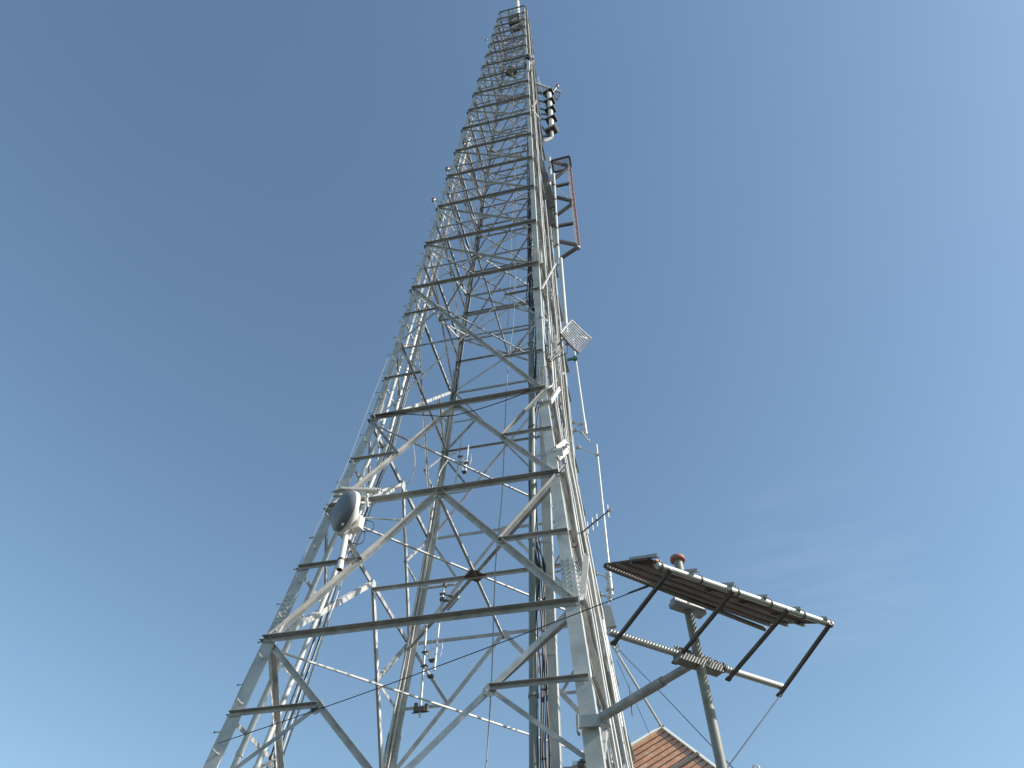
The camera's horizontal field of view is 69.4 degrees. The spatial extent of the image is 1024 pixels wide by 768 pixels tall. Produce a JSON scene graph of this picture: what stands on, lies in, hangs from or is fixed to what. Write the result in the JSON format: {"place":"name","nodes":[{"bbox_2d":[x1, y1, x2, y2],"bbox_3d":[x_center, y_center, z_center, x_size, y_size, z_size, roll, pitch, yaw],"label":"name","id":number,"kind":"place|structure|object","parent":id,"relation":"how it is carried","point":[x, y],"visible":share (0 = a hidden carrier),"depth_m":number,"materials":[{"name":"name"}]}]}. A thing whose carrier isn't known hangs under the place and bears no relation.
{"place":"outdoors","nodes":[
{"label":"outdoors","id":0,"kind":"place"},
{"bbox_2d":[0,0,1023,767],"label":"sky","id":1,"kind":"structure","parent":0,"point":[795,280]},
{"bbox_2d":[559,257,568,341],"bbox_3d":[1.469,-2.447,21.022,0.164,4.403,0.110,-10,-51,10],"label":"mast pipe","id":2,"kind":"object","parent":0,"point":[563,291],"visible":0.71,"depth_m":21.15,"materials":[{"name":"white metal"}]},
{"bbox_2d":[606,641,715,767],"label":"building roof","id":3,"kind":"structure","parent":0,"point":[692,756],"depth_m":16.32,"materials":[{"name":"tile"}]},
{"label":"ground","id":4,"kind":"structure","parent":0,"visible":0},
{"bbox_2d":[203,5,635,767],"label":"lattice tower","id":5,"kind":"structure","parent":4,"relation":"on","point":[581,641],"depth_m":16.66,"materials":[{"name":"metal"}]},
{"bbox_2d":[233,358,387,703],"bbox_3d":[-3.838,2.443,15.035,1.291,9.297,0.014,-10,-51,10],"label":"safety line","id":6,"kind":"object","parent":5,"relation":"attached to","point":[319,520],"visible":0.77,"depth_m":14.79,"materials":[{"name":"grey metal"}]},
{"bbox_2d":[230,119,470,767],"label":"conduit","id":7,"kind":"object","parent":5,"relation":"attached to","point":[246,737],"visible":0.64,"depth_m":14.86,"materials":[{"name":"grey metal"}]},
{"bbox_2d":[331,487,379,511],"bbox_3d":[-3.119,2.255,14.605,0.934,0.478,0.476,13,-51,-9],"label":"dish shield","id":8,"kind":"object","parent":5,"relation":"attached to","point":[363,490],"visible":0.88,"depth_m":14.70,"materials":[{"name":"metal"}]},
{"bbox_2d":[266,191,456,767],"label":"feeder cable","id":9,"kind":"object","parent":5,"relation":"attached to","point":[331,590],"visible":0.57,"depth_m":14.00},
{"bbox_2d":[253,124,473,767],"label":"conduit","id":10,"kind":"object","parent":5,"relation":"attached to","point":[269,735],"visible":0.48,"depth_m":16.27,"materials":[{"name":"grey metal"}]},
{"bbox_2d":[331,490,401,571],"bbox_3d":[-2.720,2.721,13.890,1.542,1.606,0.762,4,-50,-1],"label":"microwave dish","id":11,"kind":"object","parent":5,"relation":"attached to","point":[346,519],"visible":1,"depth_m":13.92,"materials":[{"name":"white paint"}]},
{"bbox_2d":[269,135,471,767],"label":"feeder cable","id":12,"kind":"object","parent":5,"relation":"attached to","point":[366,505],"visible":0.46,"depth_m":16.54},
{"bbox_2d":[273,139,470,767],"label":"feeder cable","id":13,"kind":"object","parent":5,"relation":"attached to","point":[366,509],"visible":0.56,"depth_m":16.11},
{"bbox_2d":[283,137,471,749],"bbox_3d":[-3.296,-0.900,21.421,2.179,35.102,0.198,7,-50,-4],"label":"feeder cable","id":14,"kind":"object","parent":5,"relation":"attached to","point":[374,492],"visible":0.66,"depth_m":16.72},
{"bbox_2d":[283,136,472,754],"bbox_3d":[-3.268,-0.850,21.462,2.138,35.102,0.250,5,-50,-3],"label":"feeder cable","id":15,"kind":"object","parent":5,"relation":"attached to","point":[369,511],"visible":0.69,"depth_m":16.77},
{"bbox_2d":[368,486,400,496],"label":"bundled cable","id":16,"kind":"object","parent":5,"relation":"attached to","point":[383,492],"visible":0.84,"depth_m":17.01,"materials":[{"name":"white plastic"}]},
{"bbox_2d":[405,445,414,484],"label":"white cable","id":17,"kind":"object","parent":5,"relation":"hanging from","point":[414,466],"visible":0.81,"depth_m":20.80,"materials":[{"name":"white plastic"}]},
{"bbox_2d":[386,399,451,766],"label":"feeder cable","id":18,"kind":"object","parent":5,"relation":"attached to","point":[411,634],"visible":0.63,"depth_m":17.87,"materials":[{"name":"black rubber"}]},
{"bbox_2d":[218,593,627,743],"bbox_3d":[-1.349,3.930,10.095,6.970,0.521,0.013,-23,-54,19],"label":"stay wire","id":19,"kind":"object","parent":5,"relation":"attached to","point":[430,668],"visible":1,"depth_m":9.96,"materials":[{"name":"metal"}]},
{"bbox_2d":[419,623,442,716],"bbox_3d":[-1.847,6.191,16.433,0.231,2.219,0.710,29,-55,-21],"label":"dipole antenna","id":20,"kind":"object","parent":5,"relation":"attached to","point":[424,652],"visible":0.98,"depth_m":16.48,"materials":[{"name":"white paint"}]},
{"bbox_2d":[412,703,429,713],"bbox_3d":[-1.952,6.950,15.880,0.400,0.220,0.100,-10,-51,10],"label":"pole clamp","id":21,"kind":"object","parent":20,"relation":"attached to","point":[422,709],"visible":1,"depth_m":15.82,"materials":[{"name":"metal"}]},
{"bbox_2d":[386,209,480,767],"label":"feeder cable","id":22,"kind":"object","parent":5,"relation":"attached to","point":[427,552],"visible":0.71,"depth_m":19.52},
{"bbox_2d":[387,194,483,767],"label":"feeder cable","id":23,"kind":"object","parent":5,"relation":"attached to","point":[428,552],"visible":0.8,"depth_m":19.49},
{"bbox_2d":[421,583,459,622],"bbox_3d":[-1.609,5.134,17.158,1.062,1.038,0.434,-17,-53,16],"label":"antenna","id":24,"kind":"object","parent":5,"relation":"attached to","point":[443,594],"visible":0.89,"depth_m":17.23,"materials":[{"name":"paint"}]},
{"bbox_2d":[428,452,456,532],"bbox_3d":[-1.951,3.035,21.117,0.572,2.939,0.040,-10,-51,10],"label":"white cable","id":25,"kind":"object","parent":5,"relation":"attached to","point":[436,486],"visible":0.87,"depth_m":21.35,"materials":[{"name":"white plastic"}]},
{"bbox_2d":[375,366,543,416],"bbox_3d":[-1.265,0.319,17.266,4.132,1.230,0.022,-10,-51,10],"label":"sagging cable","id":26,"kind":"object","parent":5,"relation":"attached to","point":[469,411],"visible":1,"depth_m":16.87,"materials":[{"name":"black rubber"}]},
{"bbox_2d":[455,439,471,483],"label":"dipole antenna","id":27,"kind":"object","parent":5,"relation":"attached to","point":[466,463],"visible":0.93,"depth_m":21.71,"materials":[{"name":"white paint"}]},
{"bbox_2d":[452,209,481,400],"bbox_3d":[-1.644,-3.599,28.762,0.163,13.036,0.698,24,-54,-17],"label":"looped feeder","id":28,"kind":"object","parent":5,"relation":"attached to","point":[466,319],"visible":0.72,"depth_m":27.41,"materials":[{"name":"black rubber"}]},
{"bbox_2d":[476,74,503,255],"bbox_3d":[-0.957,-12.934,39.181,0.144,23.002,0.993,24,-54,-17],"label":"looped feeder","id":29,"kind":"object","parent":5,"relation":"attached to","point":[488,172],"visible":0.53,"depth_m":35.86,"materials":[{"name":"black rubber"}]},
{"bbox_2d":[485,66,516,767],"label":"hanging line","id":30,"kind":"object","parent":5,"relation":"hanging from","point":[501,500],"visible":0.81,"depth_m":16.33,"materials":[{"name":"grey metal"}]},
{"bbox_2d":[507,128,513,327],"bbox_3d":[-0.030,-8.103,32.270,0.308,19.478,0.024,-10,-51,10],"label":"hanging line","id":31,"kind":"object","parent":5,"relation":"hanging from","point":[511,245],"visible":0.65,"depth_m":29.23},
{"bbox_2d":[505,64,517,78],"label":"hanging platform","id":32,"kind":"structure","parent":5,"relation":"hanging from","point":[509,74],"depth_m":43.03,"materials":[{"name":"metal"}]},
{"bbox_2d":[508,0,522,40],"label":"top mast","id":33,"kind":"object","parent":5,"relation":"attached to","point":[516,16],"visible":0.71,"depth_m":50.84,"materials":[{"name":"grey metal"}]},
{"bbox_2d":[524,53,533,71],"bbox_3d":[0.892,-16.796,38.769,0.538,3.157,0.358,-10,-51,10],"label":"panel cluster","id":34,"kind":"object","parent":5,"relation":"attached to","point":[529,63],"visible":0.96,"depth_m":38.64,"materials":[{"name":"white paint"}]},
{"bbox_2d":[528,168,538,767],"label":"transmission line","id":35,"kind":"object","parent":5,"relation":"attached to","point":[533,695],"visible":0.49,"depth_m":14.13,"materials":[{"name":"grey metal"}]},
{"bbox_2d":[530,99,536,108],"bbox_3d":[0.986,-13.078,34.595,0.156,2.905,0.856,-15,-52,14],"label":"stub arm","id":36,"kind":"object","parent":5,"relation":"attached to","point":[532,105],"visible":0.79,"depth_m":34.04},
{"bbox_2d":[536,76,560,142],"bbox_3d":[1.899,-14.406,38.209,1.437,9.914,0.800,15,-51,-11],"label":"collar antenna","id":37,"kind":"object","parent":5,"relation":"attached to","point":[551,130],"visible":1,"depth_m":37.49,"materials":[{"name":"white paint"}]},
{"bbox_2d":[541,263,555,288],"bbox_3d":[1.053,-3.106,21.415,0.618,1.995,0.067,27,-54,-19],"label":"stub arm","id":38,"kind":"object","parent":5,"relation":"attached to","point":[548,276],"visible":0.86,"depth_m":21.40},
{"bbox_2d":[542,172,555,226],"bbox_3d":[1.432,-7.250,28.767,0.480,4.563,0.100,-10,-51,10],"label":"back screen","id":39,"kind":"object","parent":5,"relation":"attached to","point":[550,204],"visible":1,"depth_m":28.38,"materials":[{"name":"metal"}]},
{"bbox_2d":[538,384,561,404],"bbox_3d":[0.880,0.227,17.032,0.304,1.332,0.833,-18,-53,16],"label":"arm bracket","id":40,"kind":"object","parent":5,"relation":"attached to","point":[552,398],"visible":1,"depth_m":16.70,"materials":[{"name":"metal"}]},
{"bbox_2d":[553,439,568,460],"bbox_3d":[0.992,1.371,15.167,0.256,0.844,0.479,-21,-54,18],"label":"leg bracket","id":41,"kind":"object","parent":5,"relation":"attached to","point":[560,452],"visible":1,"depth_m":15.04,"materials":[{"name":"metal"}]},
{"bbox_2d":[548,155,580,266],"bbox_3d":[1.994,-6.830,28.695,1.002,9.157,0.640,-10,-51,10],"label":"antenna","id":42,"kind":"object","parent":5,"relation":"attached to","point":[556,241],"visible":0.91,"depth_m":28.60,"materials":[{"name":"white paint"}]},
{"bbox_2d":[522,16,612,767],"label":"cable ladder","id":43,"kind":"object","parent":5,"relation":"attached to","point":[556,403],"visible":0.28,"depth_m":20.58,"materials":[{"name":"metal"}]},
{"bbox_2d":[526,131,542,767],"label":"black feeder","id":44,"kind":"object","parent":43,"relation":"hanging from","point":[530,518],"visible":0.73,"depth_m":14.06,"materials":[{"name":"black rubber"}]},
{"bbox_2d":[528,148,544,767],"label":"black feeder","id":45,"kind":"object","parent":43,"relation":"hanging from","point":[543,766],"visible":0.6,"depth_m":13.80,"materials":[{"name":"black rubber"}]},
{"bbox_2d":[529,170,545,765],"bbox_3d":[0.611,-0.610,19.500,0.547,33.360,0.158,-19,-53,17],"label":"black feeder","id":46,"kind":"object","parent":43,"relation":"hanging from","point":[536,539],"visible":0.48,"depth_m":14.37,"materials":[{"name":"black rubber"}]},
{"bbox_2d":[530,205,547,767],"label":"black feeder","id":47,"kind":"object","parent":43,"relation":"hanging from","point":[545,738],"visible":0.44,"depth_m":12.88,"materials":[{"name":"black rubber"}]},
{"bbox_2d":[532,275,550,767],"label":"black feeder","id":48,"kind":"object","parent":43,"relation":"hanging from","point":[544,591],"visible":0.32,"depth_m":13.65,"materials":[{"name":"black rubber"}]},
{"bbox_2d":[546,319,591,361],"bbox_3d":[1.587,-0.975,18.991,1.483,2.068,0.530,32,-56,-23],"label":"grid antenna","id":49,"kind":"object","parent":5,"relation":"attached to","point":[564,334],"visible":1,"depth_m":19.31,"materials":[{"name":"metal"}]},
{"bbox_2d":[529,345,567,386],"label":"jumper cable","id":50,"kind":"object","parent":49,"relation":"hanging from","point":[554,359],"visible":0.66,"depth_m":18.59,"materials":[{"name":"black rubber"}]},
{"bbox_2d":[527,18,613,749],"bbox_3d":[1.365,-8.528,27.880,0.062,55.202,3.323,31,-56,-22],"label":"feeder cable","id":51,"kind":"object","parent":5,"relation":"attached to","point":[564,461],"visible":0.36,"depth_m":15.39,"materials":[{"name":"black rubber"}]},
{"bbox_2d":[526,35,614,767],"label":"feeder cable","id":52,"kind":"object","parent":5,"relation":"attached to","point":[563,471],"visible":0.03,"depth_m":20.98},
{"bbox_2d":[532,132,610,767],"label":"feeder cable","id":53,"kind":"object","parent":5,"relation":"attached to","point":[607,751],"visible":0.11,"depth_m":16.84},
{"bbox_2d":[544,227,600,674],"bbox_3d":[1.853,-5.900,30.055,3.213,55.204,0.133,18,-52,-13],"label":"feeder cable","id":54,"kind":"object","parent":5,"relation":"attached to","point":[562,429],"visible":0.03,"depth_m":21.81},
{"bbox_2d":[567,355,577,360],"bbox_3d":[1.916,-0.797,23.462,0.340,0.140,0.120,-10,-51,10],"label":"green clamp","id":55,"kind":"object","parent":5,"relation":"attached to","point":[574,358],"visible":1,"depth_m":23.43,"materials":[{"name":"green metal"}]},
{"bbox_2d":[527,12,618,764],"bbox_3d":[1.357,-8.620,27.802,0.062,55.203,3.440,29,-55,-21],"label":"feeder cable","id":56,"kind":"object","parent":5,"relation":"attached to","point":[558,426],"visible":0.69,"depth_m":15.82,"materials":[{"name":"black rubber"}]},
{"bbox_2d":[528,26,618,767],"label":"feeder cable","id":57,"kind":"object","parent":5,"relation":"attached to","point":[611,730],"visible":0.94,"depth_m":14.06,"materials":[{"name":"grey metal"}]},
{"bbox_2d":[580,555,588,598],"bbox_3d":[1.228,3.261,12.528,0.107,0.984,0.256,-36,-60,27],"label":"cover panel","id":58,"kind":"object","parent":57,"relation":"attached to","point":[584,577],"visible":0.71,"depth_m":12.52,"materials":[{"name":"grey metal"}]},
{"bbox_2d":[571,543,577,547],"bbox_3d":[1.002,2.968,12.955,0.342,0.530,0.137,29,-55,-21],"label":"leg band","id":59,"kind":"object","parent":5,"relation":"attached to","point":[573,545],"visible":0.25,"depth_m":13.12,"materials":[{"name":"metal"}]},
{"bbox_2d":[528,24,621,767],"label":"feeder cable","id":60,"kind":"object","parent":5,"relation":"attached to","point":[615,735],"visible":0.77,"depth_m":14.48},
{"bbox_2d":[538,148,611,721],"bbox_3d":[1.986,-4.515,28.861,3.305,51.604,0.069,23,-53,-16],"label":"feeder cable","id":61,"kind":"object","parent":5,"relation":"attached to","point":[557,356],"visible":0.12,"depth_m":24.13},
{"bbox_2d":[572,759,585,767],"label":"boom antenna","id":62,"kind":"object","parent":5,"relation":"attached to","point":[581,763],"visible":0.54,"depth_m":14.41,"materials":[{"name":"metal"}]},
{"bbox_2d":[529,21,630,767],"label":"feeder cable","id":63,"kind":"object","parent":5,"relation":"attached to","point":[566,415],"visible":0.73,"depth_m":19.57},
{"bbox_2d":[572,339,587,434],"bbox_3d":[2.047,-0.024,23.444,0.442,4.747,0.090,-10,-51,10],"label":"whip antenna","id":64,"kind":"object","parent":5,"relation":"attached to","point":[580,424],"visible":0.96,"depth_m":22.11,"materials":[{"name":"white paint"}]},
{"bbox_2d":[545,200,628,767],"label":"feeder cable","id":65,"kind":"object","parent":5,"relation":"attached to","point":[613,692],"visible":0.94,"depth_m":15.38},
{"bbox_2d":[550,227,632,767],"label":"feeder cable","id":66,"kind":"object","parent":5,"relation":"attached to","point":[628,747],"visible":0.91,"depth_m":17.15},
{"bbox_2d":[580,505,610,533],"bbox_3d":[1.533,2.748,14.174,0.157,0.603,1.592,19,-52,-14],"label":"yagi antenna","id":67,"kind":"object","parent":5,"relation":"attached to","point":[596,521],"visible":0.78,"depth_m":14.04,"materials":[{"name":"metal"}]},
{"bbox_2d":[576,444,615,601],"bbox_3d":[2.058,3.273,18.602,0.797,5.251,0.143,-27,-56,22],"label":"whip antenna","id":68,"kind":"object","parent":5,"relation":"attached to","point":[610,589],"visible":0.95,"depth_m":17.51,"materials":[{"name":"white paint"}]},
{"bbox_2d":[602,605,616,629],"bbox_3d":[2.090,5.046,15.980,0.290,0.530,0.120,-10,-51,10],"label":"cover panel","id":69,"kind":"object","parent":5,"relation":"attached to","point":[610,623],"visible":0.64,"depth_m":15.90,"materials":[{"name":"paint"}]},
{"bbox_2d":[602,620,622,725],"bbox_3d":[1.934,5.584,14.416,0.269,2.233,0.068,-10,-51,10],"label":"mast pipe","id":70,"kind":"object","parent":5,"relation":"attached to","point":[610,663],"visible":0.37,"depth_m":14.58,"materials":[{"name":"grey metal"}]},
{"bbox_2d":[617,661,649,733],"bbox_3d":[2.685,6.928,16.300,0.012,0.795,1.944,-19,-53,17],"label":"stay wire","id":71,"kind":"object","parent":5,"relation":"attached to","point":[631,693],"visible":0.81,"depth_m":16.26,"materials":[{"name":"metal"}]},
{"bbox_2d":[617,642,732,767],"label":"stay wire","id":72,"kind":"object","parent":5,"relation":"attached to","point":[669,701],"visible":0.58,"depth_m":12.17,"materials":[{"name":"metal"}]},
{"bbox_2d":[534,241,562,767],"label":"box column","id":73,"kind":"structure","parent":4,"relation":"on","point":[547,542],"depth_m":13.95,"materials":[{"name":"metal"}]},
{"bbox_2d":[576,553,833,767],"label":"ice bridge","id":74,"kind":"structure","parent":4,"relation":"on","point":[694,595],"depth_m":8.89,"materials":[{"name":"metal"}]},
{"bbox_2d":[628,585,648,593],"bbox_3d":[1.566,2.548,9.176,0.281,0.048,0.032,-22,-54,19],"label":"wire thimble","id":75,"kind":"object","parent":74,"relation":"attached to","point":[638,589],"visible":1,"depth_m":9.16,"materials":[{"name":"metal"}]},
{"bbox_2d":[727,693,781,767],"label":"guy wire","id":76,"kind":"object","parent":74,"relation":"attached to","point":[754,731],"visible":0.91,"depth_m":8.63,"materials":[{"name":"metal"}]}
]}

